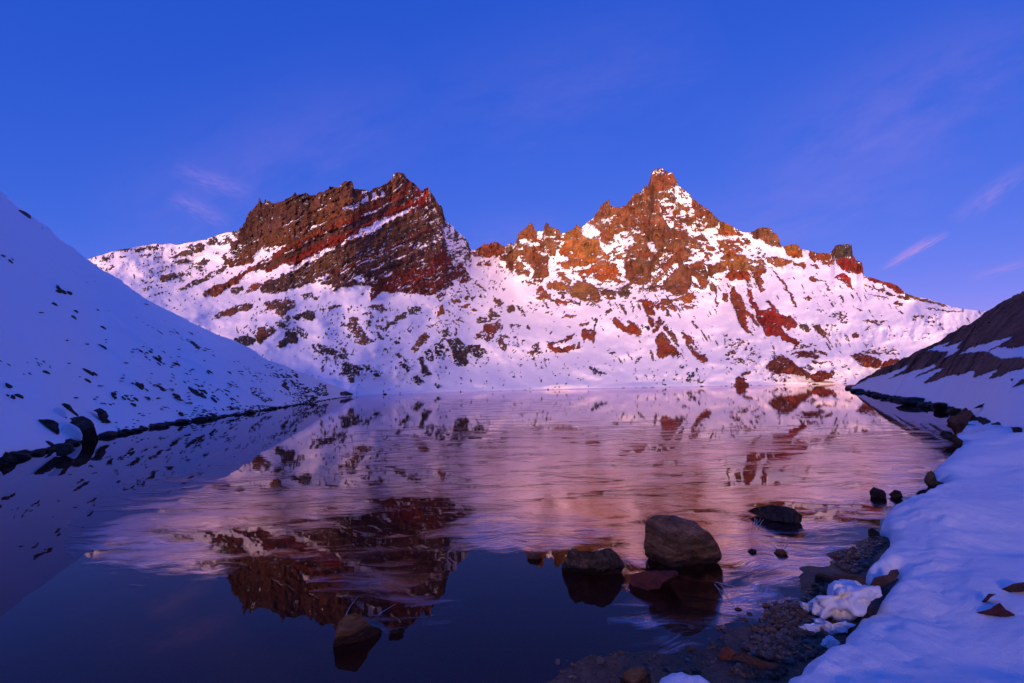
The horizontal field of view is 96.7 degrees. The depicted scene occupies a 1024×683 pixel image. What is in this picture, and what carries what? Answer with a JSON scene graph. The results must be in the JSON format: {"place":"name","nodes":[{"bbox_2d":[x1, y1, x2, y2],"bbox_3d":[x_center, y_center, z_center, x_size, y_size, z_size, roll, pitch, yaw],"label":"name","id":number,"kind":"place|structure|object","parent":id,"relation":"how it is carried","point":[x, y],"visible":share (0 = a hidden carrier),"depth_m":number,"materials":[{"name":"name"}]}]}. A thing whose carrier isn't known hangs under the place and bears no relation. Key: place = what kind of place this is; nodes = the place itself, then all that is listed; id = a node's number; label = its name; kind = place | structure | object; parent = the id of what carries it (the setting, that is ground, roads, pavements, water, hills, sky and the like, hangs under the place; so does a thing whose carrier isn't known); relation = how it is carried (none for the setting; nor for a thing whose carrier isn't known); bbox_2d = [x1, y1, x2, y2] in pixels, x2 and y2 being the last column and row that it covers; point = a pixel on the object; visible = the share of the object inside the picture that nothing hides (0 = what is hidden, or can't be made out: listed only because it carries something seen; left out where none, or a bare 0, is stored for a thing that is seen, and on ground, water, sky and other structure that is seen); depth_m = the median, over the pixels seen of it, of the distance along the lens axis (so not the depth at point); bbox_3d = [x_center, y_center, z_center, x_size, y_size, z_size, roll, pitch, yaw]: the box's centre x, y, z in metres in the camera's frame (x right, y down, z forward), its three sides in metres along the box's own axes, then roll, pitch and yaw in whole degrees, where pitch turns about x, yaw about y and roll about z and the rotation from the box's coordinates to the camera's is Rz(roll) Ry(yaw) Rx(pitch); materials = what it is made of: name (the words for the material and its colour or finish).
{"place":"outdoors","nodes":[
{"label":"outdoors","id":0,"kind":"place"},
{"bbox_2d":[0,190,355,456],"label":"hillside","id":1,"kind":"structure","parent":0,"point":[46,260],"depth_m":32.85,"materials":[{"name":"white snow"}]},
{"bbox_2d":[10,452,31,458],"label":"shore stone","id":2,"kind":"object","parent":1,"relation":"on","point":[20,455],"visible":0.51,"depth_m":12.28,"materials":[{"name":"brown stone"}]},
{"bbox_2d":[19,210,30,218],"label":"slope rock","id":3,"kind":"object","parent":1,"relation":"on","point":[26,214],"visible":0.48,"depth_m":74.81,"materials":[{"name":"black stone"}]},
{"bbox_2d":[30,450,40,454],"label":"shore stone","id":4,"kind":"object","parent":1,"relation":"on","point":[35,452],"visible":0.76,"depth_m":13.10,"materials":[{"name":"brown stone"}]},
{"bbox_2d":[32,449,45,453],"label":"shore stone","id":5,"kind":"object","parent":1,"relation":"on","point":[43,450],"visible":0.57,"depth_m":13.41,"materials":[{"name":"brown stone"}]},
{"bbox_2d":[38,419,59,433],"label":"boulder","id":6,"kind":"object","parent":1,"relation":"on","point":[53,425],"visible":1,"depth_m":15.48,"materials":[{"name":"brown stone"}]},
{"bbox_2d":[53,407,66,416],"bbox_3d":[-16.877,2.666,16.949,0.438,0.431,0.157,5,-8,-45],"label":"snow drift","id":7,"kind":"object","parent":1,"relation":"on","point":[60,411],"visible":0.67,"depth_m":16.94,"materials":[{"name":"white snow"}]},
{"bbox_2d":[62,403,78,415],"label":"boulder","id":8,"kind":"object","parent":1,"relation":"on","point":[68,407],"visible":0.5,"depth_m":17.91,"materials":[{"name":"brown stone"}]},
{"bbox_2d":[61,423,82,440],"bbox_3d":[-15.762,3.247,16.305,0.577,0.678,0.172,4,-8,-43],"label":"snow drift","id":9,"kind":"object","parent":1,"relation":"on","point":[74,432],"visible":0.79,"depth_m":16.27,"materials":[{"name":"white snow"}]},
{"bbox_2d":[66,441,80,444],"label":"shore stone","id":10,"kind":"object","parent":1,"relation":"on","point":[74,443],"visible":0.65,"depth_m":15.62,"materials":[{"name":"brown stone"}]},
{"bbox_2d":[70,416,97,440],"bbox_3d":[-15.922,3.269,16.943,0.855,0.992,0.651,1,-6,-19],"label":"boulder","id":11,"kind":"object","parent":1,"relation":"on","point":[85,425],"visible":0.74,"depth_m":16.81,"materials":[{"name":"brown stone"}]},
{"bbox_2d":[82,368,93,375],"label":"slope rock","id":12,"kind":"object","parent":1,"relation":"on","point":[88,371],"visible":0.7,"depth_m":23.85,"materials":[{"name":"black stone"}]},
{"bbox_2d":[93,408,110,422],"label":"boulder","id":13,"kind":"object","parent":1,"relation":"on","point":[103,415],"visible":0.99,"depth_m":19.75,"materials":[{"name":"brown stone"}]},
{"bbox_2d":[99,433,112,436],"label":"shore stone","id":14,"kind":"object","parent":1,"relation":"on","point":[105,435],"visible":0.7,"depth_m":18.37,"materials":[{"name":"brown stone"}]},
{"bbox_2d":[103,431,116,435],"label":"shore stone","id":15,"kind":"object","parent":1,"relation":"on","point":[113,433],"visible":0.47,"depth_m":18.78,"materials":[{"name":"brown stone"}]},
{"bbox_2d":[131,428,142,431],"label":"shore stone","id":16,"kind":"object","parent":1,"relation":"on","point":[136,429],"visible":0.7,"depth_m":20.89,"materials":[{"name":"stone"}]},
{"bbox_2d":[135,383,142,389],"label":"slope rock","id":17,"kind":"object","parent":1,"relation":"on","point":[139,386],"visible":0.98,"depth_m":27.22,"materials":[{"name":"black stone"}]},
{"bbox_2d":[175,419,191,422],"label":"shore stone","id":18,"kind":"object","parent":1,"relation":"on","point":[185,420],"visible":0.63,"depth_m":26.76,"materials":[{"name":"grey stone"}]},
{"bbox_2d":[188,386,199,395],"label":"slope rock","id":19,"kind":"object","parent":1,"relation":"on","point":[192,390],"visible":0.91,"depth_m":33.78,"materials":[{"name":"black stone"}]},
{"bbox_2d":[191,416,208,420],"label":"shore stone","id":20,"kind":"object","parent":1,"relation":"on","point":[202,418],"visible":0.71,"depth_m":28.61,"materials":[{"name":"grey stone"}]},
{"bbox_2d":[206,416,219,418],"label":"shore stone","id":21,"kind":"object","parent":1,"relation":"on","point":[212,417],"visible":0.44,"depth_m":30.10,"materials":[{"name":"grey stone"}]},
{"bbox_2d":[244,410,256,412],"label":"shore stone","id":22,"kind":"object","parent":1,"relation":"on","point":[250,411],"visible":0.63,"depth_m":37.83,"materials":[{"name":"grey stone"}]},
{"bbox_2d":[27,297,1020,428],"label":"rubble","id":23,"kind":"object","parent":1,"relation":"on","point":[314,398],"visible":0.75,"depth_m":44.33,"materials":[{"name":"black stone"}]},
{"bbox_2d":[202,172,472,301],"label":"banded peak","id":24,"kind":"structure","parent":0,"point":[397,233],"depth_m":357.69,"materials":[{"name":"brown stone"}]},
{"bbox_2d":[0,383,973,682],"bbox_3d":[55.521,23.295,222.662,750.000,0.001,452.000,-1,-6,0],"label":"lake","id":25,"kind":"structure","parent":0,"point":[68,613],"depth_m":4.52,"materials":[{"name":"liquid"}]},
{"bbox_2d":[0,451,16,463],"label":"boulder","id":26,"kind":"object","parent":25,"relation":"on","point":[6,458],"visible":0.99,"depth_m":11.40,"materials":[{"name":"brown stone"}]},
{"bbox_2d":[56,444,74,455],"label":"boulder","id":27,"kind":"object","parent":25,"relation":"on","point":[64,449],"visible":1,"depth_m":12.53,"materials":[{"name":"brown stone"}]},
{"bbox_2d":[68,399,958,652],"bbox_3d":[-0.340,6.320,45.791,24.682,0.001,86.468,0,-6,-8],"label":"ice sheet","id":28,"kind":"object","parent":25,"relation":"on","point":[559,517],"visible":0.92,"depth_m":6.41,"materials":[{"name":"liquid"}]},
{"bbox_2d":[333,613,381,646],"bbox_3d":[-1.042,1.885,3.011,0.312,0.248,0.220,4,-8,-43],"label":"stone","id":29,"kind":"object","parent":28,"relation":"on","point":[353,627],"visible":0.92,"depth_m":2.92,"materials":[{"name":"brown stone"}]},
{"bbox_2d":[389,628,403,634],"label":"stone","id":30,"kind":"object","parent":28,"relation":"on","point":[397,631],"visible":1,"depth_m":3.00,"materials":[{"name":"brown stone"}]},
{"bbox_2d":[527,552,541,558],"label":"stone","id":31,"kind":"object","parent":28,"relation":"on","point":[533,555],"visible":1,"depth_m":4.28,"materials":[{"name":"brown stone"}]},
{"bbox_2d":[561,548,624,574],"bbox_3d":[0.684,1.927,4.017,0.465,0.300,0.446,2,-7,-27],"label":"boulder","id":32,"kind":"object","parent":28,"relation":"on","point":[606,561],"visible":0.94,"depth_m":3.89,"materials":[{"name":"grey stone"}]},
{"bbox_2d":[628,570,678,590],"bbox_3d":[1.130,1.892,3.644,0.386,0.186,0.264,-1,-6,0],"label":"stone","id":33,"kind":"object","parent":28,"relation":"on","point":[651,580],"visible":0.99,"depth_m":3.58,"materials":[{"name":"brown stone"}]},
{"bbox_2d":[748,505,801,522],"bbox_3d":[3.138,2.024,5.407,0.335,0.209,0.526,1,-6,-23],"label":"stone","id":34,"kind":"object","parent":28,"relation":"on","point":[786,514],"visible":0.98,"depth_m":5.26,"materials":[{"name":"grey stone"}]},
{"bbox_2d":[774,549,787,554],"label":"stone","id":35,"kind":"object","parent":28,"relation":"on","point":[780,551],"visible":1,"depth_m":4.24,"materials":[{"name":"brown stone"}]},
{"bbox_2d":[869,487,885,497],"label":"stone","id":36,"kind":"object","parent":28,"relation":"on","point":[876,492],"visible":1,"depth_m":6.22,"materials":[{"name":"grey stone"}]},
{"bbox_2d":[889,490,902,498],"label":"stone","id":37,"kind":"object","parent":28,"relation":"on","point":[897,494],"visible":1,"depth_m":6.18,"materials":[{"name":"grey stone"}]},
{"bbox_2d":[916,489,926,493],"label":"stone","id":38,"kind":"object","parent":28,"relation":"on","point":[922,491],"visible":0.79,"depth_m":6.35,"materials":[{"name":"black stone"}]},
{"bbox_2d":[0,0,1023,310],"label":"sky","id":39,"kind":"structure","parent":0,"point":[892,131],"materials":[{"name":"blue"}]},
{"bbox_2d":[88,222,985,394],"bbox_3d":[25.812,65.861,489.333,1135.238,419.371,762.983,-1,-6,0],"label":"snow slope","id":40,"kind":"structure","parent":0,"point":[793,314],"depth_m":341.33,"materials":[{"name":"white snow"}]},
{"bbox_2d":[470,168,766,306],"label":"summit peak","id":41,"kind":"structure","parent":0,"point":[660,235],"depth_m":559.54,"materials":[{"name":"brown stone"}]},
{"bbox_2d":[547,536,898,682],"bbox_3d":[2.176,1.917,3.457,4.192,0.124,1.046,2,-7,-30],"label":"gravel","id":42,"kind":"structure","parent":0,"point":[814,643],"depth_m":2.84,"materials":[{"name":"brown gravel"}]},
{"bbox_2d":[555,658,560,664],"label":"pebble","id":43,"kind":"object","parent":42,"relation":"on","point":[558,661],"visible":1,"depth_m":2.65,"materials":[{"name":"grey stone"}]},
{"bbox_2d":[597,656,604,663],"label":"pebble","id":44,"kind":"object","parent":42,"relation":"on","point":[600,660],"visible":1,"depth_m":2.64,"materials":[{"name":"grey stone"}]},
{"bbox_2d":[620,667,650,682],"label":"stone","id":45,"kind":"object","parent":42,"relation":"on","point":[636,675],"visible":1,"depth_m":2.37,"materials":[{"name":"brown stone"}]},
{"bbox_2d":[644,515,721,567],"bbox_3d":[1.503,1.788,4.078,0.634,0.552,0.629,-5,-7,33],"label":"boulder","id":46,"kind":"object","parent":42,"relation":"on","point":[670,541],"visible":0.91,"depth_m":3.94,"materials":[{"name":"grey stone"}]},
{"bbox_2d":[686,645,694,650],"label":"pebble","id":47,"kind":"object","parent":42,"relation":"on","point":[690,647],"visible":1,"depth_m":2.75,"materials":[{"name":"brown stone"}]},
{"bbox_2d":[691,666,700,674],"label":"pebble","id":48,"kind":"object","parent":42,"relation":"on","point":[696,670],"visible":0.97,"depth_m":2.49,"materials":[{"name":"grey stone"}]},
{"bbox_2d":[717,646,735,659],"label":"stone","id":49,"kind":"object","parent":42,"relation":"on","point":[727,653],"visible":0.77,"depth_m":2.64,"materials":[{"name":"brown stone"}]},
{"bbox_2d":[729,666,735,673],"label":"pebble","id":50,"kind":"object","parent":42,"relation":"on","point":[732,669],"visible":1,"depth_m":2.49,"materials":[{"name":"stone"}]},
{"bbox_2d":[742,645,751,651],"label":"pebble","id":51,"kind":"object","parent":42,"relation":"on","point":[747,648],"visible":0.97,"depth_m":2.69,"materials":[{"name":"grey stone"}]},
{"bbox_2d":[750,625,758,631],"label":"pebble","id":52,"kind":"object","parent":42,"relation":"on","point":[754,628],"visible":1,"depth_m":2.92,"materials":[{"name":"brown stone"}]},
{"bbox_2d":[732,652,787,671],"bbox_3d":[1.392,1.818,2.559,0.283,0.126,0.181,-4,-7,26],"label":"stone","id":53,"kind":"object","parent":42,"relation":"on","point":[750,660],"visible":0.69,"depth_m":2.52,"materials":[{"name":"brown stone"}]},
{"bbox_2d":[757,650,762,658],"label":"pebble","id":54,"kind":"object","parent":42,"relation":"on","point":[759,653],"visible":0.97,"depth_m":2.63,"materials":[{"name":"stone"}]},
{"bbox_2d":[762,635,769,642],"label":"pebble","id":55,"kind":"object","parent":42,"relation":"on","point":[765,638],"visible":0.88,"depth_m":2.79,"materials":[{"name":"stone"}]},
{"bbox_2d":[762,603,771,606],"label":"pebble","id":56,"kind":"object","parent":42,"relation":"on","point":[766,604],"visible":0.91,"depth_m":3.26,"materials":[{"name":"stone"}]},
{"bbox_2d":[765,654,773,661],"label":"pebble","id":57,"kind":"object","parent":42,"relation":"on","point":[769,657],"visible":1,"depth_m":2.58,"materials":[{"name":"grey stone"}]},
{"bbox_2d":[765,670,776,678],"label":"pebble","id":58,"kind":"object","parent":42,"relation":"on","point":[772,675],"visible":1,"depth_m":2.43,"materials":[{"name":"stone"}]},
{"bbox_2d":[771,647,782,652],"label":"pebble","id":59,"kind":"object","parent":42,"relation":"on","point":[775,649],"visible":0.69,"depth_m":2.65,"materials":[{"name":"stone"}]},
{"bbox_2d":[775,633,782,639],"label":"pebble","id":60,"kind":"object","parent":42,"relation":"on","point":[778,636],"visible":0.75,"depth_m":2.81,"materials":[{"name":"grey stone"}]},
{"bbox_2d":[774,655,785,660],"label":"pebble","id":61,"kind":"object","parent":42,"relation":"on","point":[779,657],"visible":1,"depth_m":2.56,"materials":[{"name":"grey stone"}]},
{"bbox_2d":[777,639,783,646],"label":"pebble","id":62,"kind":"object","parent":42,"relation":"on","point":[780,642],"visible":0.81,"depth_m":2.74,"materials":[{"name":"stone"}]},
{"bbox_2d":[780,628,788,633],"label":"pebble","id":63,"kind":"object","parent":42,"relation":"on","point":[784,630],"visible":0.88,"depth_m":2.88,"materials":[{"name":"stone"}]},
{"bbox_2d":[787,652,795,661],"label":"pebble","id":64,"kind":"object","parent":42,"relation":"on","point":[789,654],"visible":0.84,"depth_m":2.58,"materials":[{"name":"grey stone"}]},
{"bbox_2d":[794,655,802,660],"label":"pebble","id":65,"kind":"object","parent":42,"relation":"on","point":[799,657],"visible":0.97,"depth_m":2.57,"materials":[{"name":"stone"}]},
{"bbox_2d":[798,648,805,652],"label":"pebble","id":66,"kind":"object","parent":42,"relation":"on","point":[801,650],"visible":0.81,"depth_m":2.66,"materials":[{"name":"grey stone"}]},
{"bbox_2d":[799,601,811,611],"bbox_3d":[2.067,1.844,3.148,0.137,0.102,0.161,-5,-7,31],"label":"snow lump","id":67,"kind":"object","parent":42,"relation":"on","point":[806,607],"visible":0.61,"depth_m":3.12,"materials":[{"name":"white snow"}]},
{"bbox_2d":[799,623,820,632],"bbox_3d":[1.883,1.821,2.890,0.135,0.092,0.141,-6,-8,41],"label":"snow lump","id":68,"kind":"object","parent":42,"relation":"on","point":[814,627],"visible":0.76,"depth_m":2.85,"materials":[{"name":"white snow"}]},
{"bbox_2d":[815,632,825,637],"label":"pebble","id":69,"kind":"object","parent":42,"relation":"on","point":[820,634],"visible":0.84,"depth_m":2.79,"materials":[{"name":"grey stone"}]},
{"bbox_2d":[820,635,840,648],"bbox_3d":[1.896,1.794,2.711,0.104,0.108,0.124,-5,-7,34],"label":"snow lump","id":70,"kind":"object","parent":42,"relation":"on","point":[828,641],"visible":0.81,"depth_m":2.68,"materials":[{"name":"white snow"}]},
{"bbox_2d":[812,618,854,633],"bbox_3d":[2.055,1.814,2.920,0.210,0.142,0.251,-1,-6,0],"label":"snow lump","id":71,"kind":"object","parent":42,"relation":"on","point":[835,628],"visible":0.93,"depth_m":2.83,"materials":[{"name":"white snow"}]},
{"bbox_2d":[815,573,863,583],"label":"stone","id":72,"kind":"object","parent":42,"relation":"on","point":[821,577],"visible":0.65,"depth_m":3.50,"materials":[{"name":"stone"}]},
{"bbox_2d":[828,579,861,585],"bbox_3d":[2.513,1.848,3.437,0.256,0.145,0.235,3,-7,-38],"label":"snow lump","id":73,"kind":"object","parent":42,"relation":"on","point":[854,581],"visible":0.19,"depth_m":3.40,"materials":[{"name":"white snow"}]},
{"bbox_2d":[807,580,882,621],"bbox_3d":[2.258,1.757,3.117,0.445,0.345,0.515,-5,-7,30],"label":"snow lump","id":74,"kind":"object","parent":42,"relation":"on","point":[844,601],"visible":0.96,"depth_m":2.97,"materials":[{"name":"white snow"}]},
{"bbox_2d":[868,528,879,536],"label":"stone","id":75,"kind":"object","parent":42,"relation":"on","point":[872,532],"visible":1,"depth_m":4.61,"materials":[{"name":"grey stone"}]},
{"bbox_2d":[659,421,1023,682],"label":"snow bank","id":76,"kind":"structure","parent":0,"point":[953,554],"depth_m":3.10,"materials":[{"name":"white snow"}]},
{"bbox_2d":[870,569,898,589],"bbox_3d":[2.761,1.768,3.375,0.154,0.166,0.151,2,-7,-26],"label":"stone","id":77,"kind":"object","parent":76,"relation":"on","point":[883,581],"visible":0.87,"depth_m":3.34,"materials":[{"name":"brown stone"}]},
{"bbox_2d":[924,471,943,488],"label":"stone","id":78,"kind":"object","parent":76,"relation":"on","point":[931,481],"visible":0.9,"depth_m":6.68,"materials":[{"name":"grey stone"}]},
{"bbox_2d":[939,431,962,444],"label":"stone","id":79,"kind":"object","parent":76,"relation":"on","point":[949,436],"visible":1,"depth_m":11.11,"materials":[{"name":"brown stone"}]},
{"bbox_2d":[945,408,960,415],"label":"stone","id":80,"kind":"object","parent":76,"relation":"on","point":[952,411],"visible":0.92,"depth_m":17.90,"materials":[{"name":"brown stone"}]},
{"bbox_2d":[947,410,971,433],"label":"boulder","id":81,"kind":"object","parent":76,"relation":"on","point":[958,422],"visible":1,"depth_m":13.08,"materials":[{"name":"brown stone"}]},
{"bbox_2d":[982,594,995,602],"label":"stone","id":82,"kind":"object","parent":76,"relation":"on","point":[987,598],"visible":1,"depth_m":2.80,"materials":[{"name":"brown stone"}]},
{"bbox_2d":[977,603,1014,616],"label":"stone","id":83,"kind":"object","parent":76,"relation":"on","point":[998,610],"visible":0.98,"depth_m":2.69,"materials":[{"name":"brown stone"}]},
{"bbox_2d":[1002,582,1023,591],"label":"stone","id":84,"kind":"object","parent":76,"relation":"on","point":[1017,587],"visible":0.98,"depth_m":2.85,"materials":[{"name":"brown stone"}]},
{"bbox_2d":[846,291,1023,432],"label":"hillside","id":85,"kind":"structure","parent":0,"point":[992,380],"depth_m":22.44,"materials":[{"name":"white snow"}]},
{"bbox_2d":[850,389,863,391],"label":"shore stone","id":86,"kind":"object","parent":85,"relation":"on","point":[856,390],"visible":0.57,"depth_m":64.68,"materials":[{"name":"black stone"}]},
{"bbox_2d":[880,395,891,398],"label":"shore stone","id":87,"kind":"object","parent":85,"relation":"on","point":[885,396],"visible":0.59,"depth_m":39.72,"materials":[{"name":"grey stone"}]},
{"bbox_2d":[894,397,924,404],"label":"shore stone","id":88,"kind":"object","parent":85,"relation":"on","point":[906,400],"visible":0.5,"depth_m":28.89,"materials":[{"name":"grey stone"}]},
{"bbox_2d":[932,402,947,409],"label":"shore stone","id":89,"kind":"object","parent":85,"relation":"on","point":[939,406],"visible":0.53,"depth_m":23.32,"materials":[{"name":"black stone"}]}
]}

